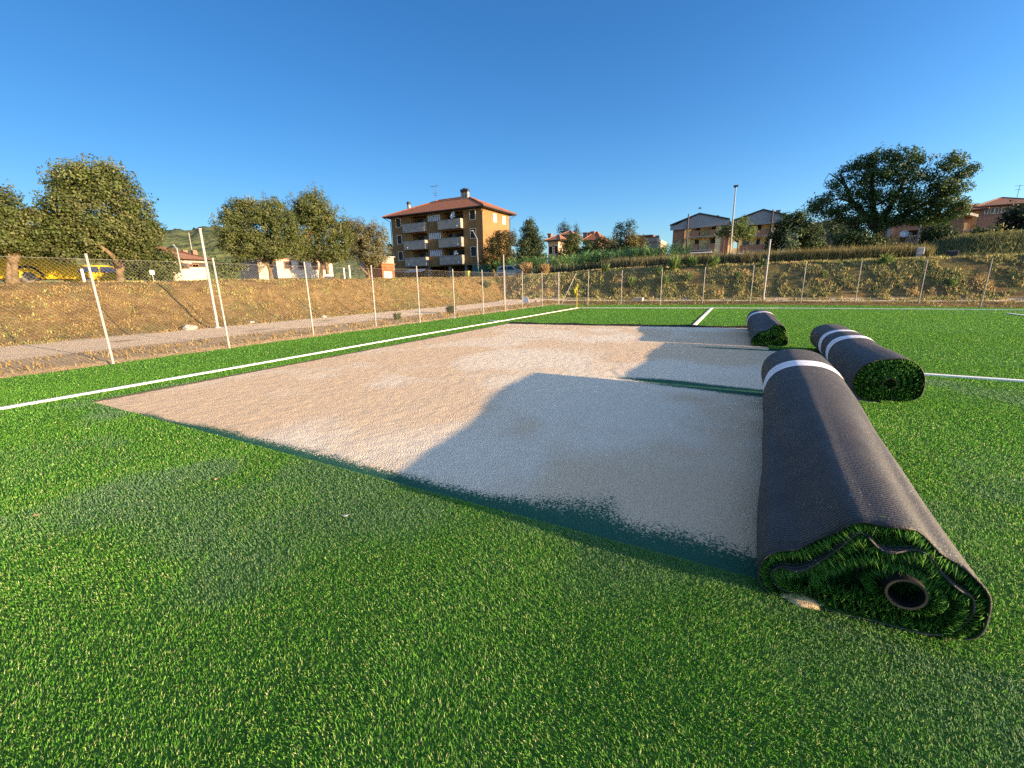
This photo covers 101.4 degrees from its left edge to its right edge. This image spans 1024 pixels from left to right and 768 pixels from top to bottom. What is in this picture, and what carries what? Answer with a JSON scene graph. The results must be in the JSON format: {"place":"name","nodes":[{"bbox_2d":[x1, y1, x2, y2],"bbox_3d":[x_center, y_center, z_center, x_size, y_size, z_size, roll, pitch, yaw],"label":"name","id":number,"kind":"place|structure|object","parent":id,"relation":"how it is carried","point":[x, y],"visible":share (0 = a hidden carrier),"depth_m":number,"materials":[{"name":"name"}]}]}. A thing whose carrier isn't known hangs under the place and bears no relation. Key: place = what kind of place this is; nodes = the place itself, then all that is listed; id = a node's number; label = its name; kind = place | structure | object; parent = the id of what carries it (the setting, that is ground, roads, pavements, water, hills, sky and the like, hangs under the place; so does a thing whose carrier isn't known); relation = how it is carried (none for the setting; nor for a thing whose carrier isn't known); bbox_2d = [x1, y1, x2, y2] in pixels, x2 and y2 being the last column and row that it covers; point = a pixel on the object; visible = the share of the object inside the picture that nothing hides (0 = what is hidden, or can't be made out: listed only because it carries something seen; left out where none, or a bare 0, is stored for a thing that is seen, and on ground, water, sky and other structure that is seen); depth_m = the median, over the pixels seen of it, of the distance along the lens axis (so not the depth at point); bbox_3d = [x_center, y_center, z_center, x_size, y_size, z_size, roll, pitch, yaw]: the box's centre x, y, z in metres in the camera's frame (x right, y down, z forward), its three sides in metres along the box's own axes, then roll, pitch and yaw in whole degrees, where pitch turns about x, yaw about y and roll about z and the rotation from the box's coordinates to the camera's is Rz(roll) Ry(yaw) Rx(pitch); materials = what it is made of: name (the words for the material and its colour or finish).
{"place":"outdoors","nodes":[
{"label":"outdoors","id":0,"kind":"place"},
{"bbox_2d":[0,225,79,282],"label":"bus","id":1,"kind":"object","parent":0,"point":[50,268],"visible":0.38,"depth_m":23.68,"materials":[{"name":"yellow metal"}]},
{"bbox_2d":[0,225,394,282],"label":"hills","id":2,"kind":"structure","parent":0,"point":[179,239],"depth_m":307.24,"materials":[{"name":"green plant"}]},
{"bbox_2d":[0,240,1023,378],"bbox_3d":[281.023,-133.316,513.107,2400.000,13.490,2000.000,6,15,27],"label":"ground","id":3,"kind":"structure","parent":0,"point":[78,340],"depth_m":19.48,"materials":[{"name":"brown soil"}]},
{"bbox_2d":[0,180,51,282],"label":"holm oak","id":4,"kind":"object","parent":3,"relation":"on","point":[19,236],"visible":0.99,"depth_m":19.29,"materials":[{"name":"green plant"}]},
{"bbox_2d":[26,152,167,280],"bbox_3d":[-21.695,-8.443,21.937,5.131,6.836,4.123,-3,14,-10],"label":"holm oak","id":5,"kind":"object","parent":3,"relation":"on","point":[67,221],"visible":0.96,"depth_m":21.27,"materials":[{"name":"green plant"}]},
{"bbox_2d":[63,265,141,281],"bbox_3d":[-30.458,-8.082,31.222,1.721,1.450,4.000,6,15,27],"label":"parked car","id":6,"kind":"object","parent":3,"relation":"on","point":[104,275],"visible":0.25,"depth_m":30.41,"materials":[{"name":"yellow paint"}]},
{"bbox_2d":[114,248,184,280],"bbox_3d":[-24.902,-8.344,28.756,3.845,2.769,2.565,-9,15,-29],"label":"hedge","id":7,"kind":"object","parent":3,"relation":"on","point":[160,268],"visible":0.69,"depth_m":28.55,"materials":[{"name":"green plant"}]},
{"bbox_2d":[171,244,183,279],"bbox_3d":[-18.244,-6.478,22.869,0.533,2.211,0.140,6,15,27],"label":"street lamp","id":8,"kind":"object","parent":3,"relation":"on","point":[178,260],"visible":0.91,"depth_m":22.69,"materials":[{"name":"grey metal"}]},
{"bbox_2d":[143,233,214,280],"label":"house","id":9,"kind":"structure","parent":3,"relation":"on","point":[187,258],"depth_m":60.53,"materials":[{"name":"white paint"}]},
{"bbox_2d":[182,324,197,329],"bbox_3d":[-12.239,-2.119,15.863,0.526,0.294,0.528,-2,13,-5],"label":"stone","id":10,"kind":"object","parent":3,"relation":"on","point":[190,326],"visible":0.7,"depth_m":15.70,"materials":[{"name":"white stone"}]},
{"bbox_2d":[198,228,219,327],"bbox_3d":[-11.447,-3.898,15.833,0.220,3.749,0.209,6,15,27],"label":"net pole","id":11,"kind":"object","parent":3,"relation":"on","point":[208,277],"visible":0.8,"depth_m":15.79,"materials":[{"name":"metal"}]},
{"bbox_2d":[207,250,248,279],"bbox_3d":[-21.343,-8.789,31.236,2.404,2.321,2.452,6,15,27],"label":"shrub","id":12,"kind":"object","parent":3,"relation":"on","point":[231,269],"visible":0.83,"depth_m":31.25,"materials":[{"name":"green plant"}]},
{"bbox_2d":[238,259,269,279],"bbox_3d":[-22.254,-9.823,36.403,2.840,1.756,1.408,6,15,27],"label":"white hut","id":13,"kind":"object","parent":3,"relation":"on","point":[253,274],"visible":0.67,"depth_m":35.70,"materials":[{"name":"white paint"}]},
{"bbox_2d":[207,190,306,279],"bbox_3d":[-18.723,-10.935,31.271,5.202,6.995,5.755,6,15,27],"label":"holm oak","id":14,"kind":"object","parent":3,"relation":"on","point":[265,214],"visible":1,"depth_m":30.59,"materials":[{"name":"green plant"}]},
{"bbox_2d":[0,275,524,346],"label":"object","id":15,"kind":"object","parent":3,"relation":"on","point":[251,304],"visible":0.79,"depth_m":19.43,"materials":[{"name":"brown plant"}]},
{"bbox_2d":[0,254,558,372],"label":"chain link fence","id":16,"kind":"object","parent":3,"relation":"on","point":[100,311],"visible":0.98,"depth_m":11.28,"materials":[{"name":"metal"}]},
{"bbox_2d":[0,300,565,377],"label":"verge straw","id":17,"kind":"object","parent":3,"relation":"on","point":[488,308],"visible":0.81,"depth_m":13.01,"materials":[{"name":"brown plant"}]},
{"bbox_2d":[252,258,333,278],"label":"white building","id":18,"kind":"structure","parent":3,"relation":"on","point":[282,271],"depth_m":44.74,"materials":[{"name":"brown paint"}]},
{"bbox_2d":[283,261,291,268],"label":"window","id":19,"kind":"structure","parent":18,"relation":"in","point":[284,262],"depth_m":43.76,"materials":[{"name":"brown glass"}]},
{"bbox_2d":[297,261,305,269],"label":"window","id":20,"kind":"structure","parent":18,"relation":"in","point":[300,265],"depth_m":45.07,"materials":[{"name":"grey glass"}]},
{"bbox_2d":[285,180,356,277],"bbox_3d":[-16.422,-12.533,35.202,5.150,8.123,5.407,6,15,27],"label":"holm oak","id":21,"kind":"object","parent":3,"relation":"on","point":[319,226],"visible":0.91,"depth_m":34.54,"materials":[{"name":"green plant"}]},
{"bbox_2d":[342,215,392,277],"bbox_3d":[-13.952,-12.861,40.163,4.866,6.203,3.600,-2,13,-3],"label":"holm oak","id":22,"kind":"object","parent":3,"relation":"on","point":[363,248],"visible":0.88,"depth_m":39.47,"materials":[{"name":"green plant"}]},
{"bbox_2d":[359,256,394,270],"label":"shed","id":23,"kind":"structure","parent":3,"relation":"on","point":[391,260],"depth_m":54.10,"materials":[{"name":"white paint"}]},
{"bbox_2d":[363,263,394,278],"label":"container","id":24,"kind":"object","parent":3,"relation":"on","point":[387,267],"visible":0.53,"depth_m":43.99,"materials":[{"name":"metal"}]},
{"bbox_2d":[393,312,400,319],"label":"weed","id":25,"kind":"object","parent":3,"relation":"on","point":[397,315],"visible":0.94,"depth_m":18.90,"materials":[{"name":"green plant"}]},
{"bbox_2d":[382,185,516,277],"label":"apartment house","id":26,"kind":"structure","parent":3,"relation":"on","point":[438,236],"depth_m":68.84,"materials":[{"name":"paint"}]},
{"bbox_2d":[395,218,400,227],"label":"window","id":27,"kind":"structure","parent":26,"relation":"in","point":[398,220],"depth_m":71.72,"materials":[{"name":"black glass"}]},
{"bbox_2d":[398,251,403,260],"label":"window","id":28,"kind":"structure","parent":26,"relation":"in","point":[400,254],"depth_m":73.01,"materials":[{"name":"beige"}]},
{"bbox_2d":[428,214,439,221],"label":"stair window","id":29,"kind":"structure","parent":26,"relation":"in","point":[431,218],"depth_m":68.18,"materials":[{"name":"grey glass"}]},
{"bbox_2d":[429,232,440,239],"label":"stair window","id":30,"kind":"structure","parent":26,"relation":"in","point":[431,235],"depth_m":68.80,"materials":[{"name":"grey glass"}]},
{"bbox_2d":[430,250,441,256],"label":"stair window","id":31,"kind":"structure","parent":26,"relation":"in","point":[432,252],"depth_m":69.42,"materials":[{"name":"grey glass"}]},
{"bbox_2d":[469,209,475,219],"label":"window","id":32,"kind":"structure","parent":26,"relation":"in","point":[472,216],"depth_m":64.80,"materials":[{"name":"beige"}]},
{"bbox_2d":[470,228,475,238],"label":"window","id":33,"kind":"structure","parent":26,"relation":"in","point":[472,236],"depth_m":65.45,"materials":[{"name":"beige"}]},
{"bbox_2d":[470,246,476,256],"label":"window","id":34,"kind":"structure","parent":26,"relation":"in","point":[474,249],"depth_m":66.05,"materials":[{"name":"black glass"}]},
{"bbox_2d":[445,304,455,312],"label":"weed","id":35,"kind":"object","parent":3,"relation":"on","point":[449,309],"visible":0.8,"depth_m":22.37,"materials":[{"name":"green plant"}]},
{"bbox_2d":[470,230,478,276],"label":"street lamp","id":36,"kind":"object","parent":3,"relation":"on","point":[477,252],"visible":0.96,"depth_m":56.41,"materials":[{"name":"grey metal"}]},
{"bbox_2d":[472,264,492,276],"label":"garden screen","id":37,"kind":"object","parent":3,"relation":"on","point":[482,273],"visible":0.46,"depth_m":61.31,"materials":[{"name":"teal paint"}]},
{"bbox_2d":[95,324,878,578],"bbox_3d":[1.794,-0.709,9.593,10.920,0.023,14.130,6,15,27],"label":"gravel bed","id":38,"kind":"object","parent":3,"relation":"on","point":[647,437],"visible":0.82,"depth_m":4.98,"materials":[{"name":"stone"}]},
{"bbox_2d":[746,310,787,345],"bbox_3d":[7.057,-1.635,11.706,0.840,0.621,4.220,6,15,27],"label":"turf roll","id":39,"kind":"object","parent":38,"relation":"on","point":[765,327],"visible":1,"depth_m":10.12,"materials":[{"name":"plastic"}]},
{"bbox_2d":[483,278,491,287],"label":"weed","id":40,"kind":"object","parent":3,"relation":"on","point":[486,283],"visible":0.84,"depth_m":37.74,"materials":[{"name":"green plant"}]},
{"bbox_2d":[476,228,518,271],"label":"magnolia","id":41,"kind":"object","parent":3,"relation":"on","point":[498,240],"visible":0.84,"depth_m":57.67,"materials":[{"name":"green plant"}]},
{"bbox_2d":[503,254,504,303],"bbox_3d":[-0.595,-7.689,31.027,0.220,3.656,0.209,6,15,27],"label":"net pole","id":42,"kind":"object","parent":3,"relation":"on","point":[503,279],"visible":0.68,"depth_m":30.98,"materials":[{"name":"metal"}]},
{"bbox_2d":[497,265,521,275],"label":"parked car","id":43,"kind":"object","parent":3,"relation":"on","point":[512,270],"visible":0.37,"depth_m":53.28,"materials":[{"name":"blue metal"}]},
{"bbox_2d":[0,305,1023,767],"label":"artificial turf","id":44,"kind":"structure","parent":3,"relation":"on","point":[552,727],"depth_m":1.90,"materials":[{"name":"green plastic"}]},
{"bbox_2d":[0,308,575,409],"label":"touchline","id":45,"kind":"object","parent":44,"relation":"on","point":[73,395],"visible":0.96,"depth_m":7.93,"materials":[{"name":"white paint"}]},
{"bbox_2d":[693,308,712,324],"bbox_3d":[8.837,-3.172,19.169,0.120,0.024,10.600,6,15,27],"label":"penalty side line","id":46,"kind":"object","parent":44,"relation":"on","point":[701,317],"visible":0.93,"depth_m":17.64,"materials":[{"name":"white paint"}]},
{"bbox_2d":[780,592,824,609],"bbox_3d":[1.434,1.067,2.061,0.199,0.045,0.099,6,15,27],"label":"sand spill","id":47,"kind":"object","parent":44,"relation":"on","point":[807,603],"visible":0.79,"depth_m":2.04,"materials":[{"name":"beige sand"}]},
{"bbox_2d":[810,324,925,401],"bbox_3d":[5.911,-0.541,7.280,0.744,0.596,4.763,6,15,28],"label":"turf roll","id":48,"kind":"object","parent":44,"relation":"on","point":[867,368],"visible":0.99,"depth_m":5.48,"materials":[{"name":"plastic"}]},
{"bbox_2d":[754,349,991,643],"bbox_3d":[2.707,0.336,3.773,0.843,0.665,4.565,7,15,29],"label":"turf roll","id":49,"kind":"object","parent":44,"relation":"on","point":[846,519],"visible":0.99,"depth_m":2.08,"materials":[{"name":"plastic"}]},
{"bbox_2d":[801,308,1012,309],"bbox_3d":[17.354,-3.680,20.612,28.963,0.024,1.212,5,15,25],"label":"goal line","id":50,"kind":"object","parent":44,"relation":"on","point":[888,308],"visible":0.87,"depth_m":20.74,"materials":[{"name":"white paint"}]},
{"bbox_2d":[924,373,1023,381],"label":"penalty front line","id":51,"kind":"object","parent":44,"relation":"on","point":[977,377],"visible":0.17,"depth_m":6.42,"materials":[{"name":"white paint"}]},
{"bbox_2d":[518,261,532,274],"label":"dry grass clump","id":52,"kind":"object","parent":3,"relation":"on","point":[526,267],"visible":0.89,"depth_m":43.70,"materials":[{"name":"beige plant"}]},
{"bbox_2d":[514,216,549,264],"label":"conifer","id":53,"kind":"object","parent":3,"relation":"on","point":[531,241],"visible":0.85,"depth_m":58.08,"materials":[{"name":"green plant"}]},
{"bbox_2d":[539,262,550,273],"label":"dry grass clump","id":54,"kind":"object","parent":3,"relation":"on","point":[545,268],"visible":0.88,"depth_m":42.81,"materials":[{"name":"beige plant"}]},
{"bbox_2d":[544,233,565,261],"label":"house","id":55,"kind":"structure","parent":3,"relation":"on","point":[553,245],"depth_m":78.28,"materials":[{"name":"beige paint"}]},
{"bbox_2d":[556,218,572,233],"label":"cedar","id":56,"kind":"object","parent":3,"relation":"on","point":[565,229],"visible":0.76,"depth_m":120.25,"materials":[{"name":"green plant"}]},
{"bbox_2d":[554,229,585,260],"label":"broadleaf tree","id":57,"kind":"object","parent":3,"relation":"on","point":[571,245],"visible":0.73,"depth_m":58.17,"materials":[{"name":"green plant"}]},
{"bbox_2d":[559,231,580,252],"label":"house","id":58,"kind":"structure","parent":3,"relation":"on","point":[564,234],"depth_m":105.14,"materials":[{"name":"orange"}]},
{"bbox_2d":[581,238,593,257],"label":"broadleaf tree","id":59,"kind":"object","parent":3,"relation":"on","point":[587,246],"visible":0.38,"depth_m":64.54,"materials":[{"name":"green plant"}]},
{"bbox_2d":[487,240,694,275],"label":"reeds","id":60,"kind":"object","parent":3,"relation":"on","point":[598,255],"visible":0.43,"depth_m":45.60,"materials":[{"name":"green plant"}]},
{"bbox_2d":[582,231,603,251],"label":"house","id":61,"kind":"structure","parent":3,"relation":"on","point":[592,235],"depth_m":81.40,"materials":[{"name":"orange"}]},
{"bbox_2d":[532,253,665,273],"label":"shelf scrub","id":62,"kind":"object","parent":3,"relation":"on","point":[565,268],"visible":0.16,"depth_m":45.18,"materials":[{"name":"green plant"}]},
{"bbox_2d":[591,232,619,254],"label":"broadleaf tree","id":63,"kind":"object","parent":3,"relation":"on","point":[607,243],"visible":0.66,"depth_m":60.60,"materials":[{"name":"green plant"}]},
{"bbox_2d":[601,262,609,270],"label":"weed","id":64,"kind":"object","parent":3,"relation":"on","point":[605,267],"visible":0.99,"depth_m":36.56,"materials":[{"name":"green plant"}]},
{"bbox_2d":[610,221,626,253],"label":"cedar","id":65,"kind":"object","parent":3,"relation":"on","point":[620,226],"visible":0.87,"depth_m":108.64,"materials":[{"name":"green plant"}]},
{"bbox_2d":[621,218,638,238],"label":"cedar","id":66,"kind":"object","parent":3,"relation":"on","point":[629,225],"visible":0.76,"depth_m":107.43,"materials":[{"name":"green plant"}]},
{"bbox_2d":[614,229,648,253],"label":"broadleaf tree","id":67,"kind":"object","parent":3,"relation":"on","point":[633,240],"visible":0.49,"depth_m":56.05,"materials":[{"name":"green plant"}]},
{"bbox_2d":[625,276,637,286],"bbox_3d":[9.648,-8.347,33.888,1.084,0.980,1.128,6,15,27],"label":"weed","id":68,"kind":"object","parent":3,"relation":"on","point":[632,281],"visible":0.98,"depth_m":33.77,"materials":[{"name":"green plant"}]},
{"bbox_2d":[623,235,666,256],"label":"flat roofed building","id":69,"kind":"structure","parent":3,"relation":"on","point":[654,241],"depth_m":104.05,"materials":[{"name":"white paint"}]},
{"bbox_2d":[659,274,670,283],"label":"weed","id":70,"kind":"object","parent":3,"relation":"on","point":[666,278],"visible":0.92,"depth_m":32.78,"materials":[{"name":"green plant"}]},
{"bbox_2d":[667,254,682,268],"bbox_3d":[13.139,-9.896,33.761,1.448,1.374,1.588,6,15,27],"label":"weed","id":71,"kind":"object","parent":3,"relation":"on","point":[673,262],"visible":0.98,"depth_m":33.63,"materials":[{"name":"green plant"}]},
{"bbox_2d":[684,272,693,279],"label":"weed","id":72,"kind":"object","parent":3,"relation":"on","point":[687,277],"visible":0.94,"depth_m":32.34,"materials":[{"name":"green plant"}]},
{"bbox_2d":[686,253,698,265],"bbox_3d":[14.554,-10.007,33.878,1.113,1.137,1.347,-5,14,-16],"label":"weed","id":73,"kind":"object","parent":3,"relation":"on","point":[691,260],"visible":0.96,"depth_m":33.74,"materials":[{"name":"green plant"}]},
{"bbox_2d":[670,213,730,255],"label":"gabled apartments","id":74,"kind":"structure","parent":3,"relation":"on","point":[697,230],"depth_m":91.32,"materials":[{"name":"grey brick"}]},
{"bbox_2d":[707,254,721,266],"bbox_3d":[15.810,-9.688,32.804,1.192,1.078,1.197,-1,13,1],"label":"weed","id":75,"kind":"object","parent":3,"relation":"on","point":[715,260],"visible":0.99,"depth_m":32.65,"materials":[{"name":"green plant"}]},
{"bbox_2d":[729,185,738,252],"bbox_3d":[19.538,-13.806,37.208,0.402,7.099,0.400,6,15,27],"label":"light mast","id":76,"kind":"object","parent":3,"relation":"on","point":[735,186],"visible":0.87,"depth_m":37.00,"materials":[{"name":"grey metal"}]},
{"bbox_2d":[713,214,757,252],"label":"young tree","id":77,"kind":"object","parent":3,"relation":"on","point":[738,228],"visible":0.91,"depth_m":51.93,"materials":[{"name":"green plant"}]},
{"bbox_2d":[728,209,792,253],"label":"gabled apartments","id":78,"kind":"structure","parent":3,"relation":"on","point":[761,220],"depth_m":87.85,"materials":[{"name":"grey brick"}]},
{"bbox_2d":[506,252,1023,299],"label":"bank weeds","id":79,"kind":"object","parent":3,"relation":"on","point":[870,262],"visible":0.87,"depth_m":28.91,"materials":[{"name":"green plant"}]},
{"bbox_2d":[761,239,770,299],"bbox_3d":[16.907,-7.469,27.824,0.220,4.061,0.209,6,15,27],"label":"net pole","id":80,"kind":"object","parent":3,"relation":"on","point":[765,279],"visible":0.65,"depth_m":27.76,"materials":[{"name":"metal"}]},
{"bbox_2d":[601,241,938,268],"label":"tall meadow grass","id":81,"kind":"structure","parent":3,"relation":"on","point":[860,252],"depth_m":34.02,"materials":[{"name":"green plant"}]},
{"bbox_2d":[559,258,1023,306],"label":"chain link fence","id":82,"kind":"object","parent":3,"relation":"on","point":[806,283],"visible":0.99,"depth_m":25.55,"materials":[{"name":"metal"}]},
{"bbox_2d":[782,223,801,251],"bbox_3d":[24.749,-12.165,36.983,1.859,4.036,1.845,12,19,43],"label":"bamboo clump","id":83,"kind":"object","parent":3,"relation":"on","point":[796,242],"visible":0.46,"depth_m":36.85,"materials":[{"name":"green plant"}]},
{"bbox_2d":[761,209,829,253],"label":"broadleaf tree","id":84,"kind":"object","parent":3,"relation":"on","point":[806,229],"visible":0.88,"depth_m":45.67,"materials":[{"name":"green plant"}]},
{"bbox_2d":[577,297,1023,307],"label":"verge weeds","id":85,"kind":"object","parent":3,"relation":"on","point":[930,299],"visible":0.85,"depth_m":25.14,"materials":[{"name":"green plant"}]},
{"bbox_2d":[818,270,828,276],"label":"weed","id":86,"kind":"object","parent":3,"relation":"on","point":[824,273],"visible":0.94,"depth_m":28.42,"materials":[{"name":"green plant"}]},
{"bbox_2d":[802,218,858,250],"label":"brick flats","id":87,"kind":"structure","parent":3,"relation":"on","point":[825,221],"depth_m":57.50,"materials":[{"name":"brown brick"}]},
{"bbox_2d":[821,220,855,249],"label":"broadleaf tree","id":88,"kind":"object","parent":3,"relation":"on","point":[831,227],"visible":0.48,"depth_m":50.86,"materials":[{"name":"green plant"}]},
{"bbox_2d":[827,224,901,248],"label":"undergrowth","id":89,"kind":"object","parent":3,"relation":"on","point":[863,239],"visible":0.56,"depth_m":35.03,"materials":[{"name":"green plant"}]},
{"bbox_2d":[879,252,896,264],"bbox_3d":[24.668,-8.249,27.591,0.911,0.878,1.052,-3,14,-9],"label":"weed","id":90,"kind":"object","parent":3,"relation":"on","point":[888,259],"visible":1,"depth_m":27.47,"materials":[{"name":"green plant"}]},
{"bbox_2d":[801,142,983,239],"bbox_3d":[31.130,-14.991,35.394,11.212,9.850,3.762,10,17,39],"label":"oak tree","id":91,"kind":"object","parent":3,"relation":"on","point":[871,217],"visible":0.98,"depth_m":34.16,"materials":[{"name":"green plant"}]},
{"bbox_2d":[868,218,926,244],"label":"brick flats","id":92,"kind":"structure","parent":3,"relation":"on","point":[908,233],"depth_m":51.29,"materials":[{"name":"brown brick"}]},
{"bbox_2d":[915,247,924,256],"bbox_3d":[28.073,-8.922,28.845,0.383,0.925,0.318,6,15,27],"label":"utility box","id":93,"kind":"object","parent":3,"relation":"on","point":[920,251],"visible":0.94,"depth_m":28.70,"materials":[{"name":"grey paint"}]},
{"bbox_2d":[916,220,961,243],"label":"broadleaf tree","id":94,"kind":"object","parent":3,"relation":"on","point":[933,233],"visible":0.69,"depth_m":42.36,"materials":[{"name":"green plant"}]},
{"bbox_2d":[946,276,958,285],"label":"weed","id":95,"kind":"object","parent":3,"relation":"on","point":[952,280],"visible":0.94,"depth_m":25.02,"materials":[{"name":"green plant"}]},
{"bbox_2d":[927,213,978,236],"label":"brick flats","id":96,"kind":"structure","parent":3,"relation":"on","point":[965,223],"depth_m":52.87,"materials":[{"name":"brown brick"}]},
{"bbox_2d":[945,203,989,232],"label":"orange house","id":97,"kind":"structure","parent":3,"relation":"on","point":[976,208],"depth_m":57.54,"materials":[{"name":"paint"}]},
{"bbox_2d":[913,228,1023,256],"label":"hedge","id":98,"kind":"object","parent":3,"relation":"on","point":[988,240],"depth_m":34.42,"materials":[{"name":"green plant"}]},
{"bbox_2d":[968,223,1002,233],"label":"shrub","id":99,"kind":"object","parent":3,"relation":"on","point":[978,228],"visible":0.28,"depth_m":42.37,"materials":[{"name":"green plant"}]},
{"bbox_2d":[976,185,1023,229],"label":"long house","id":100,"kind":"structure","parent":3,"relation":"on","point":[986,218],"depth_m":81.06,"materials":[{"name":"brown brick"}]},
{"bbox_2d":[993,199,1023,231],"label":"broadleaf tree","id":101,"kind":"object","parent":3,"relation":"on","point":[1013,218],"visible":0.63,"depth_m":47.67,"materials":[{"name":"green plant"}]},
{"bbox_2d":[0,0,1023,264],"label":"sky","id":102,"kind":"structure","parent":0,"point":[595,115],"materials":[{"name":"blue"}]},
{"bbox_2d":[946,250,958,256],"bbox_3d":[29.833,-8.769,28.404,0.598,0.554,0.462,6,15,27],"label":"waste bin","id":103,"kind":"object","parent":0,"point":[952,253],"visible":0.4,"depth_m":28.24,"materials":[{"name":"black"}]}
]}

